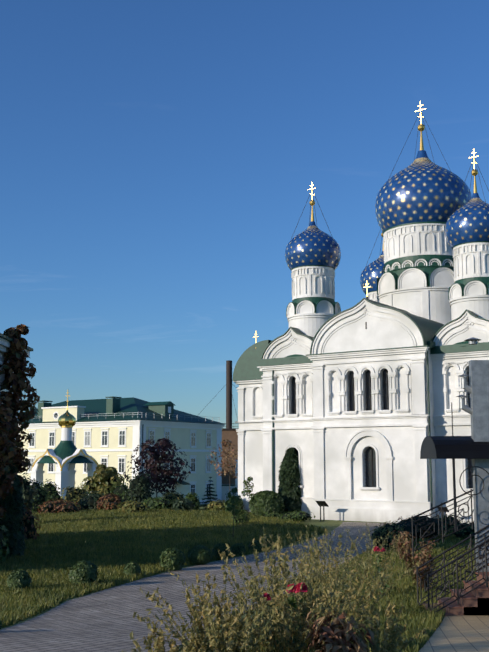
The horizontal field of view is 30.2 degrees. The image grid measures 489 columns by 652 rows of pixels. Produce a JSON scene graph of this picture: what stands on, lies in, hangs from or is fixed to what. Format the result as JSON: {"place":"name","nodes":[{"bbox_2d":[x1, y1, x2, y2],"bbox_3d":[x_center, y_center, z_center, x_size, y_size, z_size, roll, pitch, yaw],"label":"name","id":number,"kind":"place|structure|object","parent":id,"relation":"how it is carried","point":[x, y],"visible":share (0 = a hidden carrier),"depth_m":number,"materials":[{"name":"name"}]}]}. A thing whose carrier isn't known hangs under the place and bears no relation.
{"place":"outdoors","nodes":[
{"label":"outdoors","id":0,"kind":"place"},
{"bbox_2d":[0,508,326,627],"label":"grass","id":1,"kind":"structure","parent":0,"point":[110,544],"depth_m":41.70,"materials":[{"name":"green plant"}]},
{"bbox_2d":[0,522,395,651],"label":"path paving","id":2,"kind":"structure","parent":0,"point":[105,620],"depth_m":20.94,"materials":[{"name":"grey stone"}]},
{"bbox_2d":[0,510,443,651],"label":"edging","id":3,"kind":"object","parent":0,"point":[332,525],"depth_m":48.38,"materials":[{"name":"grey stone"}]},
{"bbox_2d":[0,518,9,563],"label":"shrub","id":4,"kind":"object","parent":3,"relation":"on","point":[2,538],"visible":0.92,"depth_m":33.05,"materials":[{"name":"green plant"}]},
{"bbox_2d":[0,396,20,517],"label":"red tree","id":5,"kind":"object","parent":3,"relation":"on","point":[5,484],"visible":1,"depth_m":34.23,"materials":[{"name":"brown plant"}]},
{"bbox_2d":[0,463,26,557],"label":"thuja tree","id":6,"kind":"object","parent":3,"relation":"on","point":[12,519],"visible":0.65,"depth_m":35.65,"materials":[{"name":"green plant"}]},
{"bbox_2d":[0,333,32,446],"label":"building","id":7,"kind":"structure","parent":3,"relation":"on","point":[5,341],"depth_m":37.98,"materials":[{"name":"grey"}]},
{"bbox_2d":[7,568,31,590],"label":"ball bush","id":8,"kind":"object","parent":3,"relation":"on","point":[20,578],"visible":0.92,"depth_m":24.87,"materials":[{"name":"green plant"}]},
{"bbox_2d":[0,324,39,483],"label":"red tree","id":9,"kind":"object","parent":3,"relation":"on","point":[17,373],"visible":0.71,"depth_m":38.01,"materials":[{"name":"brown plant"}]},
{"bbox_2d":[21,472,38,513],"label":"shrub","id":10,"kind":"object","parent":3,"relation":"on","point":[26,491],"visible":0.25,"depth_m":56.10,"materials":[{"name":"green plant"}]},
{"bbox_2d":[22,502,40,539],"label":"shrub","id":11,"kind":"object","parent":3,"relation":"on","point":[30,529],"visible":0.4,"depth_m":43.85,"materials":[{"name":"red plant"}]},
{"bbox_2d":[30,480,49,512],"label":"shrub","id":12,"kind":"object","parent":3,"relation":"on","point":[40,491],"visible":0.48,"depth_m":69.80,"materials":[{"name":"green plant"}]},
{"bbox_2d":[41,479,61,503],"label":"shrub","id":13,"kind":"object","parent":3,"relation":"on","point":[53,492],"visible":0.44,"depth_m":78.11,"materials":[{"name":"green plant"}]},
{"bbox_2d":[38,498,80,513],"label":"shrub","id":14,"kind":"object","parent":3,"relation":"on","point":[57,506],"visible":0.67,"depth_m":67.59,"materials":[{"name":"red plant"}]},
{"bbox_2d":[30,390,99,501],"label":"chapel","id":15,"kind":"structure","parent":3,"relation":"on","point":[65,455],"depth_m":85.96,"materials":[{"name":"white paint"}]},
{"bbox_2d":[61,485,88,510],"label":"shrub","id":16,"kind":"object","parent":3,"relation":"on","point":[73,494],"visible":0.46,"depth_m":75.72,"materials":[{"name":"green plant"}]},
{"bbox_2d":[69,560,97,585],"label":"ball bush","id":17,"kind":"object","parent":3,"relation":"on","point":[84,571],"visible":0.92,"depth_m":26.28,"materials":[{"name":"green plant"}]},
{"bbox_2d":[77,490,104,509],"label":"shrub","id":18,"kind":"object","parent":3,"relation":"on","point":[89,501],"visible":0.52,"depth_m":71.70,"materials":[{"name":"green plant"}]},
{"bbox_2d":[80,464,124,495],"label":"bush","id":19,"kind":"object","parent":3,"relation":"on","point":[106,478],"visible":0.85,"depth_m":79.60,"materials":[{"name":"green plant"}]},
{"bbox_2d":[96,493,122,509],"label":"shrub","id":20,"kind":"object","parent":3,"relation":"on","point":[110,502],"visible":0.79,"depth_m":69.69,"materials":[{"name":"red plant"}]},
{"bbox_2d":[110,482,129,504],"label":"shrub","id":21,"kind":"object","parent":3,"relation":"on","point":[119,491],"visible":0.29,"depth_m":73.78,"materials":[{"name":"green plant"}]},
{"bbox_2d":[123,561,140,576],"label":"ball bush","id":22,"kind":"object","parent":3,"relation":"on","point":[132,567],"visible":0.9,"depth_m":28.91,"materials":[{"name":"green plant"}]},
{"bbox_2d":[117,500,147,513],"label":"shrub","id":23,"kind":"object","parent":3,"relation":"on","point":[133,506],"visible":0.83,"depth_m":65.64,"materials":[{"name":"green plant"}]},
{"bbox_2d":[125,471,153,503],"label":"shrub","id":24,"kind":"object","parent":3,"relation":"on","point":[139,490],"visible":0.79,"depth_m":71.89,"materials":[{"name":"green plant"}]},
{"bbox_2d":[141,496,172,509],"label":"shrub","id":25,"kind":"object","parent":3,"relation":"on","point":[156,503],"visible":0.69,"depth_m":69.56,"materials":[{"name":"green plant"}]},
{"bbox_2d":[123,438,191,497],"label":"purple tree","id":26,"kind":"object","parent":3,"relation":"on","point":[161,447],"visible":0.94,"depth_m":91.91,"materials":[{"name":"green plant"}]},
{"bbox_2d":[121,627,208,651],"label":"wispy plant","id":27,"kind":"object","parent":3,"relation":"on","point":[159,643],"visible":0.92,"depth_m":8.28,"materials":[{"name":"green plant"}]},
{"bbox_2d":[160,547,185,570],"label":"ball bush","id":28,"kind":"object","parent":3,"relation":"on","point":[172,559],"visible":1,"depth_m":31.25,"materials":[{"name":"green plant"}]},
{"bbox_2d":[162,491,183,508],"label":"shrub","id":29,"kind":"object","parent":3,"relation":"on","point":[174,497],"visible":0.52,"depth_m":73.66,"materials":[{"name":"green plant"}]},
{"bbox_2d":[171,498,194,511],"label":"shrub","id":30,"kind":"object","parent":3,"relation":"on","point":[182,504],"visible":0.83,"depth_m":67.56,"materials":[{"name":"green plant"}]},
{"bbox_2d":[181,640,190,651],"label":"wispy plant","id":31,"kind":"object","parent":3,"relation":"on","point":[188,644],"visible":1,"depth_m":7.27,"materials":[{"name":"green plant"}]},
{"bbox_2d":[183,492,199,509],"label":"shrub","id":32,"kind":"object","parent":3,"relation":"on","point":[193,499],"visible":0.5,"depth_m":69.86,"materials":[{"name":"green plant"}]},
{"bbox_2d":[188,544,211,564],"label":"ball bush","id":33,"kind":"object","parent":3,"relation":"on","point":[200,554],"visible":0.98,"depth_m":33.33,"materials":[{"name":"green plant"}]},
{"bbox_2d":[183,622,220,650],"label":"wispy plant","id":34,"kind":"object","parent":3,"relation":"on","point":[194,629],"visible":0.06,"depth_m":10.45,"materials":[{"name":"green plant"}]},
{"bbox_2d":[200,477,217,510],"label":"spruce tree","id":35,"kind":"object","parent":3,"relation":"on","point":[208,495],"visible":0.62,"depth_m":95.99,"materials":[{"name":"green plant"}]},
{"bbox_2d":[133,570,293,651],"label":"wispy plant","id":36,"kind":"object","parent":3,"relation":"on","point":[231,631],"visible":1,"depth_m":8.49,"materials":[{"name":"green plant"}]},
{"bbox_2d":[207,500,225,510],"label":"shrub","id":37,"kind":"object","parent":3,"relation":"on","point":[217,504],"visible":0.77,"depth_m":79.29,"materials":[{"name":"yellow plant"}]},
{"bbox_2d":[212,543,231,559],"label":"ball bush","id":38,"kind":"object","parent":3,"relation":"on","point":[221,547],"visible":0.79,"depth_m":35.24,"materials":[{"name":"green plant"}]},
{"bbox_2d":[222,460,238,500],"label":"annex wall","id":39,"kind":"structure","parent":3,"relation":"on","point":[225,488],"depth_m":127.79,"materials":[{"name":"white paint"}]},
{"bbox_2d":[225,487,241,532],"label":"tree sapling","id":40,"kind":"object","parent":3,"relation":"on","point":[232,506],"visible":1,"depth_m":44.65,"materials":[{"name":"green plant"}]},
{"bbox_2d":[224,496,243,512],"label":"shrub","id":41,"kind":"object","parent":3,"relation":"on","point":[240,506],"visible":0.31,"depth_m":65.76,"materials":[{"name":"green plant"}]},
{"bbox_2d":[231,543,245,554],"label":"ball bush","id":42,"kind":"object","parent":3,"relation":"on","point":[239,548],"visible":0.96,"depth_m":36.95,"materials":[{"name":"green plant"}]},
{"bbox_2d":[231,509,249,523],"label":"shrub","id":43,"kind":"object","parent":3,"relation":"on","point":[242,516],"visible":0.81,"depth_m":54.51,"materials":[{"name":"green plant"}]},
{"bbox_2d":[241,477,253,513],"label":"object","id":44,"kind":"object","parent":3,"relation":"on","point":[249,479],"visible":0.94,"depth_m":62.04,"materials":[{"name":"green plant"}]},
{"bbox_2d":[248,540,261,551],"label":"ball bush","id":45,"kind":"object","parent":3,"relation":"on","point":[258,546],"visible":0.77,"depth_m":38.48,"materials":[{"name":"green plant"}]},
{"bbox_2d":[249,490,284,516],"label":"round bush","id":46,"kind":"object","parent":3,"relation":"on","point":[261,502],"visible":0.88,"depth_m":61.19,"materials":[{"name":"green plant"}]},
{"bbox_2d":[259,512,280,517],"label":"shrub","id":47,"kind":"object","parent":3,"relation":"on","point":[269,514],"visible":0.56,"depth_m":60.23,"materials":[{"name":"green plant"}]},
{"bbox_2d":[262,593,280,651],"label":"rose","id":48,"kind":"object","parent":3,"relation":"on","point":[268,598],"visible":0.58,"depth_m":9.15,"materials":[{"name":"green plant"}]},
{"bbox_2d":[226,547,324,638],"bbox_3d":[0.489,4.083,13.863,1.495,1.457,1.806,-2,-9,14],"label":"wispy plant","id":49,"kind":"object","parent":3,"relation":"on","point":[297,576],"visible":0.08,"depth_m":13.62,"materials":[{"name":"green plant"}]},
{"bbox_2d":[168,527,387,651],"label":"wispy plant","id":50,"kind":"object","parent":3,"relation":"on","point":[284,625],"visible":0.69,"depth_m":9.36,"materials":[{"name":"green plant"}]},
{"bbox_2d":[278,448,301,513],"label":"columnar thuja","id":51,"kind":"object","parent":3,"relation":"on","point":[289,490],"visible":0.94,"depth_m":63.05,"materials":[{"name":"green plant"}]},
{"bbox_2d":[286,584,305,646],"bbox_3d":[0.526,3.176,9.460,0.298,0.961,0.327,0,-8,1],"label":"rose","id":52,"kind":"object","parent":3,"relation":"on","point":[292,590],"visible":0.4,"depth_m":9.44,"materials":[{"name":"green plant"}]},
{"bbox_2d":[278,510,315,521],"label":"shrub","id":53,"kind":"object","parent":3,"relation":"on","point":[301,516],"visible":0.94,"depth_m":57.83,"materials":[{"name":"green plant"}]},
{"bbox_2d":[288,582,309,651],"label":"rose","id":54,"kind":"object","parent":3,"relation":"on","point":[297,588],"visible":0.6,"depth_m":9.34,"materials":[{"name":"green plant"}]},
{"bbox_2d":[316,501,328,520],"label":"info stand","id":55,"kind":"object","parent":3,"relation":"on","point":[322,503],"visible":1,"depth_m":58.78,"materials":[{"name":"black metal"}]},
{"bbox_2d":[290,527,357,593],"bbox_3d":[2.033,5.962,22.530,1.813,1.813,1.730,0,-8,1],"label":"wispy plant","id":56,"kind":"object","parent":3,"relation":"on","point":[325,553],"visible":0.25,"depth_m":22.67,"materials":[{"name":"green plant"}]},
{"bbox_2d":[267,524,381,615],"bbox_3d":[1.619,5.023,18.538,2.312,1.941,2.230,0,-8,1],"label":"wispy plant","id":57,"kind":"object","parent":3,"relation":"on","point":[345,566],"visible":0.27,"depth_m":18.28,"materials":[{"name":"green plant"}]},
{"bbox_2d":[304,611,373,651],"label":"peony plant","id":58,"kind":"object","parent":3,"relation":"on","point":[332,637],"visible":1,"depth_m":8.83,"materials":[{"name":"brown plant"}]},
{"bbox_2d":[264,533,417,642],"bbox_3d":[1.320,3.585,12.169,1.834,1.575,1.834,-5,-10,28],"label":"wispy plant","id":59,"kind":"object","parent":3,"relation":"on","point":[350,613],"visible":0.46,"depth_m":12.00,"materials":[{"name":"green plant"}]},
{"bbox_2d":[236,531,475,651],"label":"grass bed","id":60,"kind":"object","parent":3,"relation":"on","point":[414,617],"visible":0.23,"depth_m":23.72,"materials":[{"name":"green plant"}]},
{"bbox_2d":[232,101,488,523],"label":"cathedral","id":61,"kind":"structure","parent":3,"relation":"on","point":[351,406],"depth_m":61.00,"materials":[{"name":"white paint"}]},
{"bbox_2d":[372,546,381,597],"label":"rose","id":62,"kind":"object","parent":3,"relation":"on","point":[376,548],"visible":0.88,"depth_m":19.78,"materials":[{"name":"green plant"}]},
{"bbox_2d":[325,594,431,651],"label":"wispy plant","id":63,"kind":"object","parent":3,"relation":"on","point":[394,634],"visible":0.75,"depth_m":9.55,"materials":[{"name":"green plant"}]},
{"bbox_2d":[345,523,420,590],"bbox_3d":[3.669,6.266,24.205,2.041,1.864,1.755,6,-11,-38],"label":"wispy plant","id":64,"kind":"object","parent":3,"relation":"on","point":[371,567],"visible":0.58,"depth_m":24.20,"materials":[{"name":"green plant"}]},
{"bbox_2d":[377,548,388,595],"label":"rose","id":65,"kind":"object","parent":3,"relation":"on","point":[383,550],"visible":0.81,"depth_m":19.95,"materials":[{"name":"green plant"}]},
{"bbox_2d":[370,521,408,548],"bbox_3d":[6.291,9.127,39.236,1.765,1.357,1.992,0,-8,1],"label":"spirea shrub","id":66,"kind":"object","parent":3,"relation":"on","point":[383,530],"visible":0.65,"depth_m":38.87,"materials":[{"name":"green plant"}]},
{"bbox_2d":[389,530,420,560],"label":"shrub","id":67,"kind":"object","parent":3,"relation":"on","point":[400,542],"visible":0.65,"depth_m":33.47,"materials":[{"name":"brown plant"}]},
{"bbox_2d":[399,538,438,590],"bbox_3d":[4.838,6.563,24.742,0.983,1.471,1.015,6,-10,-36],"label":"dry shrub","id":68,"kind":"object","parent":3,"relation":"on","point":[426,552],"visible":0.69,"depth_m":24.64,"materials":[{"name":"brown plant"}]},
{"bbox_2d":[395,513,448,540],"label":"spirea shrub","id":69,"kind":"object","parent":3,"relation":"on","point":[407,523],"visible":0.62,"depth_m":43.69,"materials":[{"name":"green plant"}]},
{"bbox_2d":[435,514,462,532],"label":"spirea shrub","id":70,"kind":"object","parent":3,"relation":"on","point":[448,525],"visible":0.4,"depth_m":47.88,"materials":[{"name":"green plant"}]},
{"bbox_2d":[411,489,488,613],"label":"porch railing","id":71,"kind":"object","parent":3,"relation":"on","point":[471,572],"visible":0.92,"depth_m":20.88,"materials":[{"name":"black metal"}]},
{"bbox_2d":[418,615,488,651],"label":"path tiles","id":72,"kind":"object","parent":3,"relation":"on","point":[462,633],"visible":0.84,"depth_m":14.99,"materials":[{"name":"grey tile"}]},
{"bbox_2d":[449,520,474,538],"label":"green shrub","id":73,"kind":"object","parent":3,"relation":"on","point":[466,532],"visible":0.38,"depth_m":44.05,"materials":[{"name":"green plant"}]},
{"bbox_2d":[0,0,488,427],"label":"sky","id":74,"kind":"structure","parent":0,"point":[160,160],"materials":[{"name":"blue"}]},
{"bbox_2d":[420,403,488,530],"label":"porch canopy","id":75,"kind":"object","parent":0,"point":[452,447],"visible":1,"depth_m":21.07,"materials":[{"name":"black metal"}]},
{"bbox_2d":[423,563,488,615],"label":"porch stairs","id":76,"kind":"structure","parent":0,"point":[475,601],"depth_m":19.51,"materials":[{"name":"brown stone"}]},
{"bbox_2d":[456,337,488,579],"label":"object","id":77,"kind":"object","parent":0,"point":[477,389],"visible":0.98,"depth_m":21.40,"materials":[{"name":"white paint"}]},
{"label":"ground","id":78,"kind":"structure","parent":0,"visible":0},
{"bbox_2d":[17,396,224,503],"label":"yellow building","id":79,"kind":"structure","parent":78,"relation":"on","point":[113,431],"depth_m":118.43,"materials":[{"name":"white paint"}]},
{"bbox_2d":[197,360,238,483],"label":"brick building","id":80,"kind":"structure","parent":78,"relation":"on","point":[229,432],"depth_m":149.86,"materials":[{"name":"brown brick"}]},
{"bbox_2d":[207,439,237,490],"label":"sparse birch tree","id":81,"kind":"object","parent":78,"relation":"on","point":[222,456],"visible":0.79,"depth_m":105.61,"materials":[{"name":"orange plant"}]}
]}

